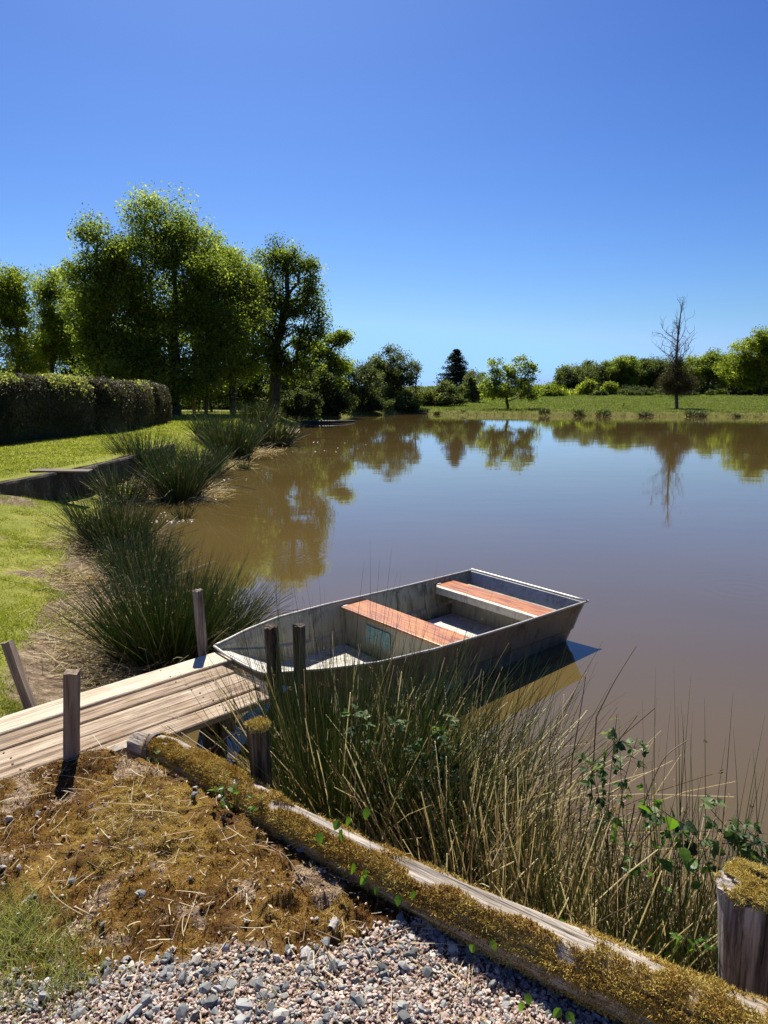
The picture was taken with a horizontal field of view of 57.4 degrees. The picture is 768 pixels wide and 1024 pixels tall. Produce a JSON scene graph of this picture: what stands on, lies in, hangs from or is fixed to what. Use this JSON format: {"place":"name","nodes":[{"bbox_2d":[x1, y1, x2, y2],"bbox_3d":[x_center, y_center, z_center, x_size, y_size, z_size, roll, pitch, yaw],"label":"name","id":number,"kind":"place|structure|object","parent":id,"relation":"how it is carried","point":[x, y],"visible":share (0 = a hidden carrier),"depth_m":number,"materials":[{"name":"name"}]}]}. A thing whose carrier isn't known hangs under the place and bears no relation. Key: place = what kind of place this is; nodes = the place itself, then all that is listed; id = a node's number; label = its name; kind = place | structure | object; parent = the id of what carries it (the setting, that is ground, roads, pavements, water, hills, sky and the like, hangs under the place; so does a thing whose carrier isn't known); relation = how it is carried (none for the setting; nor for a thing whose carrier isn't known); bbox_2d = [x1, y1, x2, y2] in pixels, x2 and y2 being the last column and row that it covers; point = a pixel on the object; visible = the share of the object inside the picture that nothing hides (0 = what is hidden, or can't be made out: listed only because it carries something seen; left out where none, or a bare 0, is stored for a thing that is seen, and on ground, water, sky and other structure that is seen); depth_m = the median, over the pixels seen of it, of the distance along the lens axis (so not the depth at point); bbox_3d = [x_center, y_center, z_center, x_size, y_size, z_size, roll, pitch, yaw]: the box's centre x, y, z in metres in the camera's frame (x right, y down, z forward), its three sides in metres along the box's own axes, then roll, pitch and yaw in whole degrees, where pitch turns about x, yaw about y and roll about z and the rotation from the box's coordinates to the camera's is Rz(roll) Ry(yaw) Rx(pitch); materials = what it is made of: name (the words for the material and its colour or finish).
{"place":"outdoors","nodes":[
{"label":"outdoors","id":0,"kind":"place"},
{"bbox_2d":[0,412,288,480],"bbox_3d":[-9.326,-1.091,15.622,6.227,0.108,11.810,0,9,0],"label":"lawn","id":1,"kind":"structure","parent":0,"point":[76,465],"depth_m":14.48,"materials":[{"name":"green plant"}]},
{"bbox_2d":[30,469,92,472],"bbox_3d":[-6.216,-0.797,13.535,1.050,0.035,0.400,0,9,-9],"label":"board","id":2,"kind":"object","parent":1,"relation":"on","point":[65,470],"visible":1,"depth_m":13.41,"materials":[{"name":"grey wood"}]},
{"bbox_2d":[0,749,621,1023],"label":"gravel ground","id":3,"kind":"structure","parent":0,"point":[222,914],"depth_m":2.21,"materials":[{"name":"soil"}]},
{"bbox_2d":[0,857,146,1023],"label":"grass","id":4,"kind":"structure","parent":3,"relation":"on","point":[25,930],"depth_m":1.97,"materials":[{"name":"plant"}]},
{"bbox_2d":[0,748,419,993],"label":"moss","id":5,"kind":"object","parent":3,"relation":"on","point":[146,852],"visible":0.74,"depth_m":2.33,"materials":[{"name":"plant"}]},
{"bbox_2d":[207,772,238,809],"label":"nettle seedling","id":6,"kind":"object","parent":3,"relation":"on","point":[224,802],"visible":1,"depth_m":2.55,"materials":[{"name":"plant"}]},
{"bbox_2d":[244,716,272,788],"bbox_3d":[-0.493,1.204,2.840,0.129,0.799,0.124,0,9,0],"label":"round post","id":7,"kind":"object","parent":3,"relation":"on","point":[259,754],"visible":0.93,"depth_m":2.76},
{"bbox_2d":[0,739,583,1023],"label":"straw litter","id":8,"kind":"object","parent":3,"relation":"on","point":[211,901],"visible":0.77,"depth_m":2.15,"materials":[{"name":"plant"}]},
{"bbox_2d":[351,863,377,910],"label":"bindweed","id":9,"kind":"object","parent":3,"relation":"on","point":[364,879],"visible":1,"depth_m":2.17,"materials":[{"name":"plant"}]},
{"bbox_2d":[126,731,767,1023],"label":"edging log","id":10,"kind":"object","parent":3,"relation":"on","point":[605,975],"visible":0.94,"depth_m":1.95,"materials":[{"name":"brown wood"}]},
{"bbox_2d":[315,807,369,881],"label":"bindweed","id":11,"kind":"object","parent":10,"relation":"on","point":[336,826],"visible":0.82,"depth_m":2.26,"materials":[{"name":"plant"}]},
{"bbox_2d":[0,786,623,1023],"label":"gravel","id":12,"kind":"structure","parent":0,"point":[466,1002],"depth_m":1.86,"materials":[{"name":"gravel"}]},
{"bbox_2d":[235,998,252,1013],"bbox_3d":[-0.362,1.272,1.812,0.041,0.018,0.039,-5,11,-28],"label":"grey stone","id":13,"kind":"object","parent":12,"relation":"on","point":[241,1004],"visible":1,"depth_m":1.80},
{"bbox_2d":[512,993,574,1023],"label":"bindweed","id":14,"kind":"object","parent":12,"relation":"on","point":[557,1012],"visible":1,"depth_m":1.74,"materials":[{"name":"plant"}]},
{"bbox_2d":[0,396,767,716],"bbox_3d":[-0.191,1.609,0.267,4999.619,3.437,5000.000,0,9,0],"label":"ground","id":15,"kind":"structure","parent":0,"point":[35,671],"depth_m":8.29,"materials":[{"name":"green plant"}]},
{"bbox_2d":[1,640,36,709],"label":"wooden stake","id":16,"kind":"object","parent":15,"relation":"on","point":[19,676],"visible":0.64,"depth_m":3.90,"materials":[{"name":"grey wood"}]},
{"bbox_2d":[0,258,51,374],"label":"slender tree","id":17,"kind":"object","parent":15,"relation":"on","point":[15,305],"visible":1,"depth_m":50.91,"materials":[{"name":"green plant"}]},
{"bbox_2d":[22,264,75,374],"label":"slender tree","id":18,"kind":"object","parent":15,"relation":"on","point":[51,319],"visible":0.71,"depth_m":54.55,"materials":[{"name":"green plant"}]},
{"bbox_2d":[0,493,98,716],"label":"grass","id":19,"kind":"structure","parent":15,"relation":"on","point":[5,634],"depth_m":7.00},
{"bbox_2d":[0,370,102,443],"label":"clipped hedge","id":20,"kind":"object","parent":15,"relation":"on","point":[42,406],"visible":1,"depth_m":22.85,"materials":[{"name":"green plant"}]},
{"bbox_2d":[49,251,92,373],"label":"slender tree","id":21,"kind":"object","parent":15,"relation":"on","point":[64,273],"visible":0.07,"depth_m":57.31,"materials":[{"name":"green plant"}]},
{"bbox_2d":[63,668,80,760],"bbox_3d":[-1.368,1.050,3.073,0.062,0.754,0.066,4,9,-1],"label":"wooden stake","id":22,"kind":"object","parent":15,"relation":"on","point":[71,710],"visible":0.57,"depth_m":3.02,"materials":[{"name":"brown wood"}]},
{"bbox_2d":[55,356,91,375],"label":"shrub","id":23,"kind":"object","parent":15,"relation":"on","point":[70,371],"visible":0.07,"depth_m":57.57,"materials":[{"name":"green plant"}]},
{"bbox_2d":[0,443,174,500],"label":"retaining wall","id":24,"kind":"structure","parent":15,"relation":"on","point":[44,486],"depth_m":13.42,"materials":[{"name":"concrete"}]},
{"bbox_2d":[54,202,155,380],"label":"oak tree","id":25,"kind":"object","parent":15,"relation":"on","point":[104,278],"visible":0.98,"depth_m":46.72,"materials":[{"name":"green plant"}]},
{"bbox_2d":[26,483,198,559],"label":"rush clump","id":26,"kind":"object","parent":15,"relation":"on","point":[92,522],"visible":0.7,"depth_m":9.41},
{"bbox_2d":[73,374,156,433],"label":"clipped hedge","id":27,"kind":"object","parent":15,"relation":"on","point":[129,402],"visible":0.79,"depth_m":28.22,"materials":[{"name":"green plant"}]},
{"bbox_2d":[110,744,137,759],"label":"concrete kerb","id":28,"kind":"structure","parent":15,"relation":"on","point":[118,748],"depth_m":3.31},
{"bbox_2d":[74,456,175,509],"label":"rush clump","id":29,"kind":"object","parent":15,"relation":"on","point":[114,484],"visible":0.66,"depth_m":14.22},
{"bbox_2d":[0,652,269,780],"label":"jetty","id":30,"kind":"object","parent":15,"relation":"on","point":[121,712],"visible":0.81,"depth_m":3.84,"materials":[{"name":"wood"}]},
{"bbox_2d":[59,518,219,588],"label":"rush clump","id":31,"kind":"object","parent":15,"relation":"on","point":[140,549],"visible":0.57,"depth_m":8.04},
{"bbox_2d":[0,445,287,691],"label":"dead leaves","id":32,"kind":"object","parent":15,"relation":"on","point":[95,659],"visible":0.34,"depth_m":6.35,"materials":[{"name":"plant"}]},
{"bbox_2d":[91,421,199,475],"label":"rush clump","id":33,"kind":"object","parent":15,"relation":"on","point":[132,449],"visible":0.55,"depth_m":17.70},
{"bbox_2d":[134,379,171,424],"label":"clipped hedge","id":34,"kind":"object","parent":15,"relation":"on","point":[162,404],"visible":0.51,"depth_m":35.49,"materials":[{"name":"green plant"}]},
{"bbox_2d":[55,178,278,415],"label":"oak tree","id":35,"kind":"object","parent":15,"relation":"on","point":[172,244],"visible":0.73,"depth_m":49.55,"materials":[{"name":"green plant"}]},
{"bbox_2d":[21,533,318,687],"bbox_3d":[-1.787,0.880,5.653,2.970,1.327,2.742,-8,13,-41],"label":"rush clump","id":36,"kind":"object","parent":15,"relation":"on","point":[149,629],"visible":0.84,"depth_m":5.48,"materials":[{"name":"plant"}]},
{"bbox_2d":[119,437,255,505],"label":"rush clump","id":37,"kind":"object","parent":15,"relation":"on","point":[192,486],"visible":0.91,"depth_m":14.49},
{"bbox_2d":[165,435,249,479],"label":"rush clump","id":38,"kind":"object","parent":15,"relation":"on","point":[222,456],"visible":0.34,"depth_m":19.04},
{"bbox_2d":[182,370,243,411],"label":"shrub","id":39,"kind":"object","parent":15,"relation":"on","point":[214,401],"visible":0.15,"depth_m":64.67,"materials":[{"name":"green plant"}]},
{"bbox_2d":[171,405,263,448],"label":"rush clump","id":40,"kind":"object","parent":15,"relation":"on","point":[210,420],"visible":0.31,"depth_m":26.81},
{"bbox_2d":[183,413,278,459],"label":"rush clump","id":41,"kind":"object","parent":15,"relation":"on","point":[246,449],"visible":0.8,"depth_m":23.91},
{"bbox_2d":[167,561,299,651],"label":"rush clump","id":42,"kind":"object","parent":15,"relation":"on","point":[252,606],"visible":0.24,"depth_m":6.37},
{"bbox_2d":[192,227,279,412],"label":"oak tree","id":43,"kind":"object","parent":15,"relation":"on","point":[254,365],"visible":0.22,"depth_m":53.90,"materials":[{"name":"green plant"}]},
{"bbox_2d":[223,362,269,409],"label":"shrub","id":44,"kind":"object","parent":15,"relation":"on","point":[247,393],"visible":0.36,"depth_m":66.07,"materials":[{"name":"green plant"}]},
{"bbox_2d":[230,397,287,427],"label":"rush clump","id":45,"kind":"object","parent":15,"relation":"on","point":[245,412],"visible":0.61,"depth_m":40.08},
{"bbox_2d":[235,412,328,446],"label":"rush clump","id":46,"kind":"object","parent":15,"relation":"on","point":[282,438],"visible":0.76,"depth_m":30.26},
{"bbox_2d":[244,230,335,414],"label":"oak tree","id":47,"kind":"object","parent":15,"relation":"on","point":[287,268],"visible":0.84,"depth_m":56.70,"materials":[{"name":"green plant"}]},
{"bbox_2d":[251,356,338,409],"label":"shrub","id":48,"kind":"object","parent":15,"relation":"on","point":[325,379],"visible":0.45,"depth_m":64.22,"materials":[{"name":"green plant"}]},
{"bbox_2d":[279,386,324,419],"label":"bush","id":49,"kind":"object","parent":15,"relation":"on","point":[301,402],"visible":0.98,"depth_m":58.73,"materials":[{"name":"green plant"}]},
{"bbox_2d":[297,326,356,392],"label":"bushy tree","id":50,"kind":"object","parent":15,"relation":"on","point":[339,338],"visible":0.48,"depth_m":67.96,"materials":[{"name":"green plant"}]},
{"bbox_2d":[316,396,342,415],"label":"bush","id":51,"kind":"object","parent":15,"relation":"on","point":[329,409],"visible":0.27,"depth_m":65.49,"materials":[{"name":"green plant"}]},
{"bbox_2d":[312,384,357,414],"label":"hawthorn","id":52,"kind":"object","parent":15,"relation":"on","point":[343,396],"visible":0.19,"depth_m":67.23,"materials":[{"name":"green plant"}]},
{"bbox_2d":[328,394,355,416],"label":"bush","id":53,"kind":"object","parent":15,"relation":"on","point":[340,413],"visible":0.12,"depth_m":68.39,"materials":[{"name":"green plant"}]},
{"bbox_2d":[184,618,504,813],"bbox_3d":[-0.145,1.093,3.535,1.678,1.130,1.353,-5,11,-27],"label":"rush clump","id":54,"kind":"object","parent":15,"relation":"on","point":[272,765],"visible":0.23,"depth_m":3.48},
{"bbox_2d":[334,358,387,408],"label":"hawthorn","id":55,"kind":"object","parent":15,"relation":"on","point":[365,377],"visible":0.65,"depth_m":76.99,"materials":[{"name":"green plant"}]},
{"bbox_2d":[350,396,395,411],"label":"bush","id":56,"kind":"object","parent":15,"relation":"on","point":[379,405],"visible":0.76,"depth_m":77.76,"materials":[{"name":"green plant"}]},
{"bbox_2d":[215,551,558,804],"bbox_3d":[-0.009,0.928,3.405,1.535,1.499,1.206,9,13,44],"label":"rush clump","id":57,"kind":"object","parent":15,"relation":"on","point":[298,663],"visible":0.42,"depth_m":3.32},
{"bbox_2d":[360,343,422,408],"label":"round bush","id":58,"kind":"object","parent":15,"relation":"on","point":[401,378],"visible":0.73,"depth_m":85.52,"materials":[{"name":"green plant"}]},
{"bbox_2d":[388,399,419,409],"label":"bush","id":59,"kind":"object","parent":15,"relation":"on","point":[411,405],"visible":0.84,"depth_m":83.70,"materials":[{"name":"green plant"}]},
{"bbox_2d":[162,596,663,942],"bbox_3d":[-0.027,1.099,3.211,2.503,1.570,3.462,0,9,0],"label":"rush clump","id":60,"kind":"object","parent":15,"relation":"on","point":[298,773],"visible":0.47,"depth_m":3.07,"materials":[{"name":"plant"}]},
{"bbox_2d":[341,704,473,837],"bbox_3d":[0.099,1.067,2.924,0.555,0.508,0.267,0,9,0],"label":"bramble","id":61,"kind":"object","parent":60,"relation":"on","point":[443,736],"visible":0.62,"depth_m":2.92,"materials":[{"name":"plant"}]},
{"bbox_2d":[412,379,466,405],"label":"bush","id":62,"kind":"object","parent":15,"relation":"on","point":[443,393],"visible":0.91,"depth_m":95.14,"materials":[{"name":"green plant"}]},
{"bbox_2d":[306,754,598,918],"bbox_3d":[0.147,1.563,2.778,1.825,1.020,2.031,-7,11,-35],"label":"rush clump","id":63,"kind":"object","parent":15,"relation":"on","point":[391,840],"visible":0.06,"depth_m":2.85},
{"bbox_2d":[433,348,478,396],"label":"conifer","id":64,"kind":"object","parent":15,"relation":"on","point":[456,370],"visible":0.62,"depth_m":116.88,"materials":[{"name":"green plant"}]},
{"bbox_2d":[457,367,486,402],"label":"bush","id":65,"kind":"object","parent":15,"relation":"on","point":[471,391],"visible":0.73,"depth_m":109.48,"materials":[{"name":"green plant"}]},
{"bbox_2d":[238,597,767,884],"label":"rush clump","id":66,"kind":"object","parent":15,"relation":"on","point":[480,741],"visible":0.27,"depth_m":3.23,"materials":[{"name":"plant"}]},
{"bbox_2d":[473,353,544,408],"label":"oak tree","id":67,"kind":"object","parent":15,"relation":"on","point":[497,387],"visible":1,"depth_m":83.02,"materials":[{"name":"green plant"}]},
{"bbox_2d":[307,685,715,918],"bbox_3d":[0.404,1.221,2.926,1.939,1.079,1.856,-3,10,-20],"label":"reed stand","id":68,"kind":"object","parent":15,"relation":"on","point":[446,865],"visible":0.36,"depth_m":2.79,"materials":[{"name":"plant"}]},
{"bbox_2d":[490,768,550,892],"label":"dry stalk","id":69,"kind":"object","parent":15,"relation":"on","point":[507,835],"visible":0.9,"depth_m":2.35,"materials":[{"name":"plant"}]},
{"bbox_2d":[280,603,762,948],"bbox_3d":[0.377,1.251,3.265,3.003,1.540,2.650,0,9,0],"label":"rush clump","id":70,"kind":"object","parent":15,"relation":"on","point":[535,754],"visible":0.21,"depth_m":3.17,"materials":[{"name":"plant"}]},
{"bbox_2d":[371,706,716,933],"bbox_3d":[0.584,1.247,2.835,1.501,1.057,1.688,8,12,41],"label":"reed stand","id":71,"kind":"object","parent":15,"relation":"on","point":[478,856],"visible":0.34,"depth_m":2.61,"materials":[{"name":"plant"}]},
{"bbox_2d":[577,716,648,859],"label":"bramble","id":72,"kind":"object","parent":71,"relation":"on","point":[611,734],"visible":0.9,"depth_m":2.70,"materials":[{"name":"plant"}]},
{"bbox_2d":[531,380,572,396],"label":"bush","id":73,"kind":"object","parent":15,"relation":"on","point":[551,390],"visible":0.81,"depth_m":146.51,"materials":[{"name":"green plant"}]},
{"bbox_2d":[345,394,767,416],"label":"grass","id":74,"kind":"structure","parent":15,"relation":"on","point":[637,405],"depth_m":93.83,"materials":[{"name":"plant"}]},
{"bbox_2d":[546,363,604,388],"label":"tree","id":75,"kind":"object","parent":15,"relation":"on","point":[573,377],"visible":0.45,"depth_m":189.71,"materials":[{"name":"green plant"}]},
{"bbox_2d":[572,377,597,394],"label":"bush","id":76,"kind":"object","parent":15,"relation":"on","point":[587,387],"visible":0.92,"depth_m":162.68,"materials":[{"name":"green plant"}]},
{"bbox_2d":[416,753,757,973],"bbox_3d":[0.814,1.420,2.253,1.763,1.026,2.378,-6,11,-30],"label":"reed stand","id":77,"kind":"object","parent":15,"relation":"on","point":[605,911],"visible":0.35,"depth_m":2.44,"materials":[{"name":"plant"}]},
{"bbox_2d":[570,358,620,386],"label":"tree","id":78,"kind":"object","parent":15,"relation":"on","point":[600,373],"visible":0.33,"depth_m":193.65,"materials":[{"name":"green plant"}]},
{"bbox_2d":[600,380,619,394],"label":"bush","id":79,"kind":"object","parent":15,"relation":"on","point":[611,387],"visible":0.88,"depth_m":168.28,"materials":[{"name":"green plant"}]},
{"bbox_2d":[601,354,642,388],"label":"tree","id":80,"kind":"object","parent":15,"relation":"on","point":[622,370],"visible":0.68,"depth_m":193.00,"materials":[{"name":"green plant"}]},
{"bbox_2d":[555,831,726,976],"bbox_3d":[0.949,1.502,2.269,1.160,0.767,1.357,-7,11,-35],"label":"reed stand","id":81,"kind":"object","parent":15,"relation":"on","point":[675,958],"visible":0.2,"depth_m":2.37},
{"bbox_2d":[609,783,690,895],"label":"bramble","id":82,"kind":"object","parent":81,"relation":"on","point":[666,833],"visible":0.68,"depth_m":2.48,"materials":[{"name":"plant"}]},
{"bbox_2d":[613,740,687,936],"bbox_3d":[0.940,1.243,2.492,0.272,0.885,0.024,-3,10,-20],"label":"dry stalk","id":83,"kind":"object","parent":81,"relation":"on","point":[636,825],"visible":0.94,"depth_m":2.43,"materials":[{"name":"plant"}]},
{"bbox_2d":[637,805,700,953],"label":"leafy weed","id":84,"kind":"object","parent":81,"relation":"on","point":[690,864],"visible":0.85,"depth_m":2.31,"materials":[{"name":"plant"}]},
{"bbox_2d":[636,353,666,388],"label":"tree","id":85,"kind":"object","parent":15,"relation":"on","point":[646,374],"visible":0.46,"depth_m":198.06,"materials":[{"name":"green plant"}]},
{"bbox_2d":[643,355,693,390],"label":"tree","id":86,"kind":"object","parent":15,"relation":"on","point":[665,364],"visible":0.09,"depth_m":198.47,"materials":[{"name":"green plant"}]},
{"bbox_2d":[587,812,763,975],"bbox_3d":[1.243,1.494,2.388,1.505,0.723,1.181,-5,11,-29],"label":"reed stand","id":87,"kind":"object","parent":15,"relation":"on","point":[680,946],"visible":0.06,"depth_m":2.44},
{"bbox_2d":[652,294,705,407],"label":"bare tree","id":88,"kind":"object","parent":15,"relation":"on","point":[672,378],"visible":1,"depth_m":81.11,"materials":[{"name":"brown plant"}]},
{"bbox_2d":[669,932,717,972],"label":"leafy weed","id":89,"kind":"object","parent":15,"relation":"on","point":[677,937],"visible":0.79,"depth_m":2.14,"materials":[{"name":"plant"}]},
{"bbox_2d":[678,347,732,392],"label":"tree","id":90,"kind":"object","parent":15,"relation":"on","point":[702,367],"visible":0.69,"depth_m":184.43,"materials":[{"name":"green plant"}]},
{"bbox_2d":[692,383,740,394],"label":"hedge bush","id":91,"kind":"object","parent":15,"relation":"on","point":[717,390],"visible":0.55,"depth_m":179.33,"materials":[{"name":"green plant"}]},
{"bbox_2d":[712,855,767,998],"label":"round post","id":92,"kind":"object","parent":15,"relation":"on","point":[742,900],"visible":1,"depth_m":1.97,"materials":[{"name":"wood"}]},
{"bbox_2d":[712,324,767,394],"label":"tree","id":93,"kind":"object","parent":15,"relation":"on","point":[747,370],"visible":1,"depth_m":147.03,"materials":[{"name":"green plant"}]},
{"bbox_2d":[0,0,767,392],"label":"sky","id":94,"kind":"structure","parent":0,"point":[544,181],"materials":[{"name":"blue"}]},
{"bbox_2d":[101,414,767,958],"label":"water","id":95,"kind":"structure","parent":0,"point":[647,538],"depth_m":10.02,"materials":[{"name":"liquid"}]},
{"bbox_2d":[163,502,199,518],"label":"rush clump","id":96,"kind":"object","parent":95,"relation":"in","point":[179,513],"visible":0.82,"depth_m":12.47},
{"bbox_2d":[192,588,207,656],"bbox_3d":[-1.219,1.071,4.753,0.110,1.136,0.071,-5,11,-27],"label":"round post","id":97,"kind":"object","parent":95,"relation":"in","point":[200,620],"visible":0.45,"depth_m":4.66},
{"bbox_2d":[264,623,283,740],"bbox_3d":[-0.666,1.187,4.354,0.093,1.041,0.158,7,12,36],"label":"round post","id":98,"kind":"object","parent":95,"relation":"in","point":[269,632],"visible":0.38,"depth_m":4.25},
{"bbox_2d":[293,623,306,744],"bbox_3d":[-0.515,1.188,4.337,0.080,1.041,0.091,0,9,0],"label":"round post","id":99,"kind":"object","parent":95,"relation":"in","point":[298,633],"visible":0.37,"depth_m":4.25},
{"bbox_2d":[297,420,354,422],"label":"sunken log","id":100,"kind":"object","parent":95,"relation":"on","point":[324,421],"visible":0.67,"depth_m":55.91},
{"bbox_2d":[213,568,588,708],"bbox_3d":[0.197,1.028,5.628,3.223,0.498,1.322,-8,14,-43],"label":"rowing boat","id":101,"kind":"object","parent":95,"relation":"on","point":[517,616],"visible":0.78,"depth_m":5.74,"materials":[{"name":"metal"}]},
{"bbox_2d":[359,687,735,943],"bbox_3d":[0.569,1.206,3.171,1.973,1.028,1.639,4,10,22],"label":"reed stand","id":102,"kind":"object","parent":95,"relation":"in","point":[549,793],"visible":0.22,"depth_m":3.02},
{"bbox_2d":[566,677,585,852],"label":"dry stalk","id":103,"kind":"object","parent":102,"relation":"on","point":[572,758],"visible":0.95,"depth_m":2.90,"materials":[{"name":"plant"}]},
{"bbox_2d":[506,775,767,979],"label":"reed stand","id":104,"kind":"object","parent":95,"relation":"in","point":[658,890],"visible":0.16,"depth_m":2.63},
{"bbox_2d":[645,794,767,900],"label":"bramble","id":105,"kind":"object","parent":104,"relation":"on","point":[729,833],"visible":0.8,"depth_m":2.41,"materials":[{"name":"plant"}]},
{"bbox_2d":[567,667,767,970],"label":"reed stand","id":106,"kind":"object","parent":95,"relation":"in","point":[654,792],"visible":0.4,"depth_m":2.57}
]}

